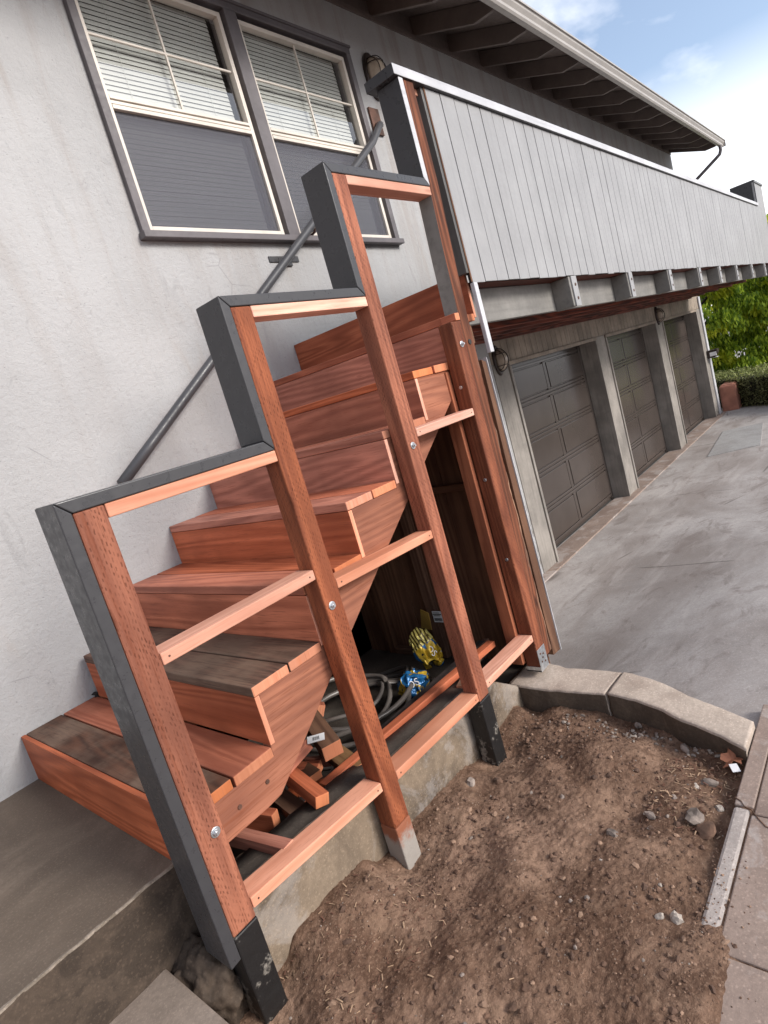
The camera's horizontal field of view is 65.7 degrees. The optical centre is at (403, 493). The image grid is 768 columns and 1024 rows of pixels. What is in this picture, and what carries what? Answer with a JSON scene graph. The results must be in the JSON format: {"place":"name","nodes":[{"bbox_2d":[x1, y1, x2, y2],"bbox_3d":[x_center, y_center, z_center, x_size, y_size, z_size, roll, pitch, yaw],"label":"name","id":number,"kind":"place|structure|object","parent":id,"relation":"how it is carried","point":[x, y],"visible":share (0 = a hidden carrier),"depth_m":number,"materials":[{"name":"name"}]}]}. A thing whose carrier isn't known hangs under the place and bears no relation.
{"place":"outdoors","nodes":[
{"label":"outdoors","id":0,"kind":"place"},
{"bbox_2d":[0,779,200,1023],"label":"path","id":1,"kind":"structure","parent":0,"point":[73,873],"depth_m":1.60,"materials":[{"name":"concrete"}]},
{"bbox_2d":[0,863,173,1013],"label":"path edge wear","id":2,"kind":"object","parent":1,"relation":"on","point":[4,1007],"visible":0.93,"depth_m":1.46,"materials":[{"name":"grey concrete"}]},
{"bbox_2d":[110,969,228,1023],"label":"path step","id":3,"kind":"object","parent":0,"point":[165,996],"visible":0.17,"depth_m":1.49,"materials":[{"name":"concrete"}]},
{"bbox_2d":[231,649,523,857],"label":"pit floor","id":4,"kind":"structure","parent":0,"point":[375,661],"depth_m":3.23,"materials":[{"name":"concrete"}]},
{"bbox_2d":[304,755,331,766],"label":"wood offcut","id":5,"kind":"object","parent":4,"relation":"on","point":[319,757],"visible":0.09,"depth_m":2.31,"materials":[{"name":"brown wood"}]},
{"bbox_2d":[318,745,361,766],"bbox_3d":[-0.235,1.001,2.252,0.075,0.032,0.260,-22,11,-32],"label":"wood offcut","id":6,"kind":"object","parent":5,"relation":"on","point":[338,760],"visible":0.27,"depth_m":2.23,"materials":[{"name":"brown wood"}]},
{"bbox_2d":[309,665,434,771],"bbox_3d":[-0.216,1.023,2.869,0.754,0.175,0.824,-8,12,41],"label":"hose","id":7,"kind":"object","parent":4,"relation":"on","point":[388,678],"visible":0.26,"depth_m":2.92,"materials":[{"name":"grey plastic"}]},
{"bbox_2d":[326,681,383,722],"bbox_3d":[-0.260,0.964,2.639,0.410,0.111,0.278,-18,9,-11],"label":"conduit","id":8,"kind":"object","parent":7,"relation":"on","point":[376,701],"visible":0.41,"depth_m":2.59,"materials":[{"name":"grey plastic"}]},
{"bbox_2d":[317,702,324,715],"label":"wood offcut","id":9,"kind":"object","parent":8,"relation":"on","point":[321,709],"visible":0.46,"depth_m":2.49,"materials":[{"name":"brown wood"}]},
{"bbox_2d":[299,640,487,800],"bbox_3d":[0.014,0.937,2.495,0.037,0.080,1.220,-8,12,42],"label":"timber","id":10,"kind":"object","parent":4,"relation":"on","point":[446,671],"visible":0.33,"depth_m":2.58,"materials":[{"name":"brown wood"}]},
{"bbox_2d":[398,666,430,698],"bbox_3d":[0.056,0.948,2.953,0.143,0.148,0.178,11,24,25],"label":"snack wrapper","id":11,"kind":"object","parent":4,"relation":"on","point":[416,679],"visible":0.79,"depth_m":2.91,"materials":[{"name":"blue plastic"}]},
{"bbox_2d":[408,625,443,669],"bbox_3d":[0.118,0.793,3.075,0.146,0.227,0.124,-40,-11,6],"label":"snack wrapper","id":12,"kind":"object","parent":4,"relation":"on","point":[424,646],"visible":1,"depth_m":3.04,"materials":[{"name":"plastic"}]},
{"bbox_2d":[420,609,431,629],"bbox_3d":[0.117,0.687,3.249,0.080,0.120,0.004,-8,12,41],"label":"paper scrap","id":13,"kind":"object","parent":4,"relation":"on","point":[425,621],"visible":0.86,"depth_m":3.24,"materials":[{"name":"paper"}]},
{"bbox_2d":[348,357,561,683],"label":"storage wall","id":14,"kind":"structure","parent":4,"relation":"on","point":[401,593],"depth_m":3.13,"materials":[{"name":"brown wood"}]},
{"bbox_2d":[432,611,443,621],"bbox_3d":[0.191,0.679,3.284,0.065,0.065,0.006,-8,12,41],"label":"label card","id":15,"kind":"object","parent":14,"relation":"attached to","point":[437,616],"visible":0.99,"depth_m":3.28,"materials":[{"name":"white paper"}]},
{"bbox_2d":[240,705,762,1023],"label":"soil","id":16,"kind":"structure","parent":0,"point":[611,948],"depth_m":1.70,"materials":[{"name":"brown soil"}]},
{"bbox_2d":[172,933,249,1023],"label":"concrete lump","id":17,"kind":"object","parent":16,"relation":"on","point":[206,977],"visible":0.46,"depth_m":1.55,"materials":[{"name":"grey concrete"}]},
{"bbox_2d":[21,77,548,1023],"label":"staircase","id":18,"kind":"structure","parent":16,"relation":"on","point":[241,619],"depth_m":2.00,"materials":[{"name":"brown wood"}]},
{"bbox_2d":[235,680,523,971],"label":"foundation wall","id":19,"kind":"structure","parent":16,"relation":"on","point":[283,910],"depth_m":1.98,"materials":[{"name":"concrete"}]},
{"bbox_2d":[229,828,292,854],"bbox_3d":[-0.492,1.078,1.857,0.420,0.046,0.040,-13,9,36],"label":"wood offcut","id":20,"kind":"object","parent":19,"relation":"on","point":[245,839],"visible":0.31,"depth_m":1.80,"materials":[{"name":"brown wood"}]},
{"bbox_2d":[286,767,328,808],"bbox_3d":[-0.366,0.985,2.046,0.050,0.040,0.340,-5,4,-38],"label":"wood offcut","id":21,"kind":"object","parent":19,"relation":"on","point":[310,791],"visible":0.56,"depth_m":1.96,"materials":[{"name":"brown wood"}]},
{"bbox_2d":[290,732,324,773],"bbox_3d":[-0.368,0.918,2.071,0.102,0.045,0.236,-44,-6,29],"label":"wood offcut","id":22,"kind":"object","parent":21,"relation":"on","point":[306,748],"visible":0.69,"depth_m":2.13,"materials":[{"name":"brown wood"}]},
{"bbox_2d":[319,640,494,786],"bbox_3d":[0.072,0.873,2.469,0.041,0.030,1.091,-7,12,44],"label":"plank","id":23,"kind":"object","parent":19,"relation":"on","point":[429,696],"visible":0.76,"depth_m":2.43,"materials":[{"name":"brown wood"}]},
{"bbox_2d":[456,638,488,687],"bbox_3d":[0.329,0.783,2.751,0.035,0.030,0.449,-12,9,25],"label":"plank","id":24,"kind":"object","parent":19,"relation":"on","point":[458,685],"visible":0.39,"depth_m":2.78,"materials":[{"name":"brown wood"}]},
{"label":"wood offcut","id":25,"kind":"object","parent":19,"relation":"on","visible":0},
{"bbox_2d":[246,808,280,831],"bbox_3d":[-0.493,1.097,2.006,0.160,0.075,0.035,-6,12,23],"label":"wood offcut","id":26,"kind":"object","parent":25,"relation":"on","point":[267,820],"visible":0.29,"depth_m":1.98,"materials":[{"name":"brown wood"}]},
{"bbox_2d":[467,777,474,786],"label":"stone","id":27,"kind":"object","parent":16,"relation":"on","point":[470,781],"visible":1,"depth_m":2.29,"materials":[{"name":"grey stone"}]},
{"bbox_2d":[494,777,502,784],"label":"stone","id":28,"kind":"object","parent":16,"relation":"on","point":[497,781],"visible":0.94,"depth_m":2.27,"materials":[{"name":"brown stone"}]},
{"bbox_2d":[280,754,741,1023],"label":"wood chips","id":29,"kind":"object","parent":16,"relation":"on","point":[398,950],"visible":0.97,"depth_m":1.85,"materials":[{"name":"wood"}]},
{"bbox_2d":[521,981,531,991],"bbox_3d":[0.302,1.210,1.458,0.029,0.009,0.027,-8,12,41],"label":"stone","id":30,"kind":"object","parent":16,"relation":"on","point":[526,987],"visible":1,"depth_m":1.45,"materials":[{"name":"brown stone"}]},
{"bbox_2d":[606,828,617,836],"bbox_3d":[0.654,1.064,1.854,0.037,0.032,0.062,-15,9,3],"label":"stone","id":31,"kind":"object","parent":16,"relation":"on","point":[611,832],"visible":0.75,"depth_m":1.85,"materials":[{"name":"grey stone"}]},
{"bbox_2d":[634,722,641,728],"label":"stone","id":32,"kind":"object","parent":16,"relation":"on","point":[637,725],"visible":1,"depth_m":2.39,"materials":[{"name":"grey stone"}]},
{"bbox_2d":[644,811,655,819],"bbox_3d":[0.790,1.030,1.906,0.042,0.021,0.026,-8,12,41],"label":"stone","id":33,"kind":"object","parent":16,"relation":"on","point":[650,815],"visible":1,"depth_m":1.90,"materials":[{"name":"grey stone"}]},
{"bbox_2d":[655,912,663,919],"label":"stone","id":34,"kind":"object","parent":16,"relation":"on","point":[659,916],"visible":1,"depth_m":1.54,"materials":[{"name":"grey stone"}]},
{"bbox_2d":[670,910,683,924],"bbox_3d":[0.704,1.094,1.531,0.031,0.032,0.032,-15,9,9],"label":"stone","id":35,"kind":"object","parent":16,"relation":"on","point":[676,917],"visible":1,"depth_m":1.52,"materials":[{"name":"grey stone"}]},
{"bbox_2d":[680,743,688,753],"bbox_3d":[1.051,0.952,2.220,0.027,0.024,0.054,-15,9,8],"label":"stone","id":36,"kind":"object","parent":16,"relation":"on","point":[684,747],"visible":1,"depth_m":2.21,"materials":[{"name":"grey stone"}]},
{"bbox_2d":[685,807,704,824],"bbox_3d":[0.909,1.015,1.862,0.061,0.040,0.056,-19,10,-20],"label":"stone","id":37,"kind":"object","parent":16,"relation":"on","point":[694,816],"visible":0.99,"depth_m":1.85,"materials":[{"name":"grey stone"}]},
{"bbox_2d":[696,821,715,839],"bbox_3d":[0.919,1.020,1.799,0.056,0.022,0.063,-14,9,9],"label":"stone","id":38,"kind":"object","parent":16,"relation":"on","point":[706,830],"visible":1,"depth_m":1.79,"materials":[{"name":"brown stone"}]},
{"bbox_2d":[700,778,718,786],"bbox_3d":[1.019,0.969,1.987,0.063,0.024,0.032,-10,11,34],"label":"stone","id":39,"kind":"object","parent":16,"relation":"on","point":[711,782],"visible":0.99,"depth_m":1.98,"materials":[{"name":"grey stone"}]},
{"bbox_2d":[715,805,723,811],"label":"stone","id":40,"kind":"object","parent":16,"relation":"on","point":[720,808],"visible":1,"depth_m":1.86,"materials":[{"name":"grey stone"}]},
{"bbox_2d":[720,749,742,767],"bbox_3d":[1.131,0.910,2.045,0.074,0.020,0.098,-8,12,41],"label":"dry leaf","id":41,"kind":"object","parent":16,"relation":"on","point":[729,757],"visible":0.97,"depth_m":2.05,"materials":[{"name":"brown plant"}]},
{"bbox_2d":[729,763,740,771],"bbox_3d":[1.112,0.919,1.995,0.025,0.002,0.040,-14,9,13],"label":"paper scrap","id":42,"kind":"object","parent":16,"relation":"on","point":[734,767],"visible":1,"depth_m":1.99,"materials":[{"name":"white paper"}]},
{"bbox_2d":[543,412,725,581],"bbox_3d":[2.982,-0.063,7.639,0.260,0.022,9.900,-8,12,41],"label":"garage apron","id":43,"kind":"object","parent":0,"point":[576,542],"visible":0.21,"depth_m":7.03,"materials":[{"name":"concrete"}]},
{"bbox_2d":[522,0,767,310],"label":"sky","id":44,"kind":"structure","parent":0,"point":[707,58],"materials":[{"name":"blue"}]},
{"bbox_2d":[545,317,767,728],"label":"driveway","id":45,"kind":"structure","parent":0,"point":[662,577],"depth_m":4.35,"materials":[{"name":"concrete"}]},
{"bbox_2d":[0,0,725,801],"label":"house","id":46,"kind":"structure","parent":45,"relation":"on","point":[158,158],"depth_m":3.22,"materials":[{"name":"grey paint"}]},
{"bbox_2d":[74,0,284,233],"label":"window","id":47,"kind":"structure","parent":46,"relation":"in","point":[195,166],"depth_m":3.20,"materials":[{"name":"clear glass"}]},
{"bbox_2d":[117,107,384,483],"bbox_3d":[-0.719,-1.437,3.521,0.114,2.119,2.793,-8,12,41],"label":"handrail","id":48,"kind":"object","parent":46,"relation":"attached to","point":[135,465],"visible":0.84,"depth_m":3.00,"materials":[{"name":"grey metal"}]},
{"bbox_2d":[196,614,370,740],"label":"pit wall","id":49,"kind":"structure","parent":46,"relation":"attached to","point":[355,626],"depth_m":3.74,"materials":[{"name":"concrete"}]},
{"bbox_2d":[268,256,298,261],"bbox_3d":[-0.721,-1.419,3.596,0.007,0.035,0.235,-8,12,41],"label":"patch plate","id":50,"kind":"object","parent":46,"relation":"attached to","point":[276,259],"visible":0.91,"depth_m":3.55,"materials":[{"name":"grey paint"}]},
{"bbox_2d":[237,19,391,237],"bbox_3d":[-0.579,-2.344,3.989,0.136,1.320,0.955,-8,12,41],"label":"window","id":51,"kind":"structure","parent":46,"relation":"in","point":[303,104],"depth_m":3.91,"materials":[{"name":"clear glass"}]},
{"bbox_2d":[362,52,385,100],"bbox_3d":[-0.182,-3.101,4.372,0.143,0.334,0.166,-8,12,41],"label":"wall lamp","id":52,"kind":"object","parent":46,"relation":"attached to","point":[373,65],"visible":0.55,"depth_m":4.34,"materials":[{"name":"brown metal"}]},
{"bbox_2d":[491,345,508,375],"bbox_3d":[0.880,-1.198,5.292,0.124,0.276,0.137,-8,12,41],"label":"wall lamp","id":53,"kind":"object","parent":46,"relation":"attached to","point":[500,358],"visible":0.97,"depth_m":5.27,"materials":[{"name":"brown metal"}]},
{"bbox_2d":[511,346,613,547],"bbox_3d":[1.725,-0.549,6.570,0.070,1.955,2.105,-8,12,41],"label":"garage door","id":54,"kind":"structure","parent":46,"relation":"in","point":[553,388],"depth_m":6.59,"materials":[{"name":"grey paint"}]},
{"bbox_2d":[364,63,767,653],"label":"balcony","id":55,"kind":"structure","parent":46,"relation":"attached to","point":[532,224],"depth_m":3.46,"materials":[{"name":"paint"}]},
{"bbox_2d":[607,328,666,476],"bbox_3d":[3.208,-1.272,8.368,0.070,1.955,2.025,-8,12,41],"label":"garage door","id":56,"kind":"structure","parent":46,"relation":"in","point":[629,357],"depth_m":8.50,"materials":[{"name":"grey paint"}]},
{"bbox_2d":[654,307,664,324],"bbox_3d":[3.850,-2.679,8.898,0.124,0.276,0.137,-8,12,41],"label":"wall lamp","id":57,"kind":"object","parent":46,"relation":"attached to","point":[659,315],"visible":1,"depth_m":8.87,"materials":[{"name":"brown metal"}]},
{"bbox_2d":[663,315,703,434],"bbox_3d":[4.692,-1.996,10.168,0.070,1.955,2.050,-8,12,41],"label":"garage door","id":58,"kind":"structure","parent":46,"relation":"in","point":[675,328],"depth_m":10.38,"materials":[{"name":"grey paint"}]},
{"bbox_2d":[697,297,721,413],"bbox_3d":[5.672,-2.556,11.011,0.020,2.190,0.115,-8,12,41],"label":"corner board","id":59,"kind":"object","parent":46,"relation":"attached to","point":[710,359],"visible":0.94,"depth_m":10.99,"materials":[{"name":"white paint"}]},
{"bbox_2d":[706,348,718,358],"bbox_3d":[5.679,-2.573,10.900,0.180,0.147,0.150,-8,12,41],"label":"box lamp","id":60,"kind":"object","parent":59,"relation":"attached to","point":[712,353],"visible":1,"depth_m":10.86,"materials":[{"name":"brown metal"}]},
{"bbox_2d":[509,663,621,715],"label":"curb block","id":61,"kind":"structure","parent":45,"relation":"on","point":[550,685],"depth_m":2.67,"materials":[{"name":"concrete"}]},
{"bbox_2d":[607,672,755,765],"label":"curb block","id":62,"kind":"structure","parent":45,"relation":"on","point":[689,721],"depth_m":2.29,"materials":[{"name":"concrete"}]},
{"bbox_2d":[719,381,741,411],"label":"garden pillar","id":63,"kind":"structure","parent":45,"relation":"on","point":[729,396],"depth_m":11.20,"materials":[{"name":"ceramic"}]},
{"bbox_2d":[698,276,767,374],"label":"tree","id":64,"kind":"object","parent":45,"relation":"on","point":[729,305],"visible":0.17,"depth_m":12.75,"materials":[{"name":"green plant"}]},
{"bbox_2d":[707,423,762,456],"bbox_3d":[4.962,-0.818,8.761,0.621,0.016,1.864,-9,11,37],"label":"concrete patch","id":65,"kind":"object","parent":45,"relation":"on","point":[740,438],"visible":1,"depth_m":8.67,"materials":[{"name":"grey concrete"}]},
{"bbox_2d":[711,282,767,357],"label":"tree","id":66,"kind":"object","parent":45,"relation":"on","point":[739,288],"visible":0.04,"depth_m":14.88,"materials":[{"name":"green plant"}]},
{"bbox_2d":[714,362,767,407],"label":"hedge","id":67,"kind":"object","parent":45,"relation":"on","point":[752,386],"visible":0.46,"depth_m":11.08,"materials":[{"name":"green plant"}]},
{"bbox_2d":[723,213,767,367],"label":"tree","id":68,"kind":"object","parent":45,"relation":"on","point":[754,347],"visible":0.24,"depth_m":12.78,"materials":[{"name":"green plant"}]},
{"bbox_2d":[701,807,749,926],"bbox_3d":[-0.129,1.634,0.388,0.048,0.199,3.928,-8,12,41],"label":"sidewalk border","id":69,"kind":"object","parent":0,"point":[731,848],"visible":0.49,"depth_m":1.64,"materials":[{"name":"white concrete"}]},
{"bbox_2d":[720,959,767,1023],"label":"sidewalk","id":70,"kind":"structure","parent":0,"point":[744,981],"depth_m":1.32,"materials":[{"name":"concrete"}]},
{"bbox_2d":[722,756,767,972],"bbox_3d":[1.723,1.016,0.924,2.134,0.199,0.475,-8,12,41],"label":"sidewalk","id":71,"kind":"structure","parent":0,"point":[752,890],"depth_m":1.52,"materials":[{"name":"concrete"}]},
{"bbox_2d":[735,797,767,827],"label":"sidewalk crack","id":72,"kind":"object","parent":71,"relation":"on","point":[752,811],"visible":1,"depth_m":1.80,"materials":[{"name":"grey concrete"}]},
{"bbox_2d":[735,704,767,808],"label":"sidewalk border","id":73,"kind":"object","parent":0,"point":[748,790],"visible":0.57,"depth_m":1.96,"materials":[{"name":"concrete"}]},
{"bbox_2d":[755,761,767,818],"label":"sidewalk","id":74,"kind":"structure","parent":0,"point":[761,809],"depth_m":1.82,"materials":[{"name":"concrete"}]},
{"label":"wood offcut","id":75,"kind":"object","parent":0,"visible":0},
{"bbox_2d":[288,778,323,797],"bbox_3d":[-0.333,1.060,2.127,0.160,0.040,0.045,-16,-2,0],"label":"wood offcut","id":76,"kind":"object","parent":75,"relation":"on","point":[295,793],"visible":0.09,"depth_m":2.12,"materials":[{"name":"brown wood"}]},
{"bbox_2d":[271,788,304,816],"bbox_3d":[-0.413,1.063,2.058,0.062,0.034,0.280,-23,11,-37],"label":"wood offcut","id":77,"kind":"object","parent":76,"relation":"on","point":[286,803],"visible":0.29,"depth_m":2.02,"materials":[{"name":"brown wood"}]},
{"bbox_2d":[301,759,321,781],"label":"wood offcut","id":78,"kind":"object","parent":76,"relation":"on","point":[311,771],"visible":0.24,"depth_m":2.13,"materials":[{"name":"brown wood"}]},
{"bbox_2d":[297,760,322,770],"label":"wood offcut","id":79,"kind":"object","parent":78,"relation":"on","point":[315,763],"visible":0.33,"depth_m":2.18,"materials":[{"name":"brown wood"}]},
{"bbox_2d":[307,710,343,761],"bbox_3d":[-0.325,0.914,2.289,0.075,0.060,0.280,-20,19,-25],"label":"wood offcut","id":80,"kind":"object","parent":79,"relation":"on","point":[329,747],"visible":0.59,"depth_m":2.19,"materials":[{"name":"brown wood"}]}
]}

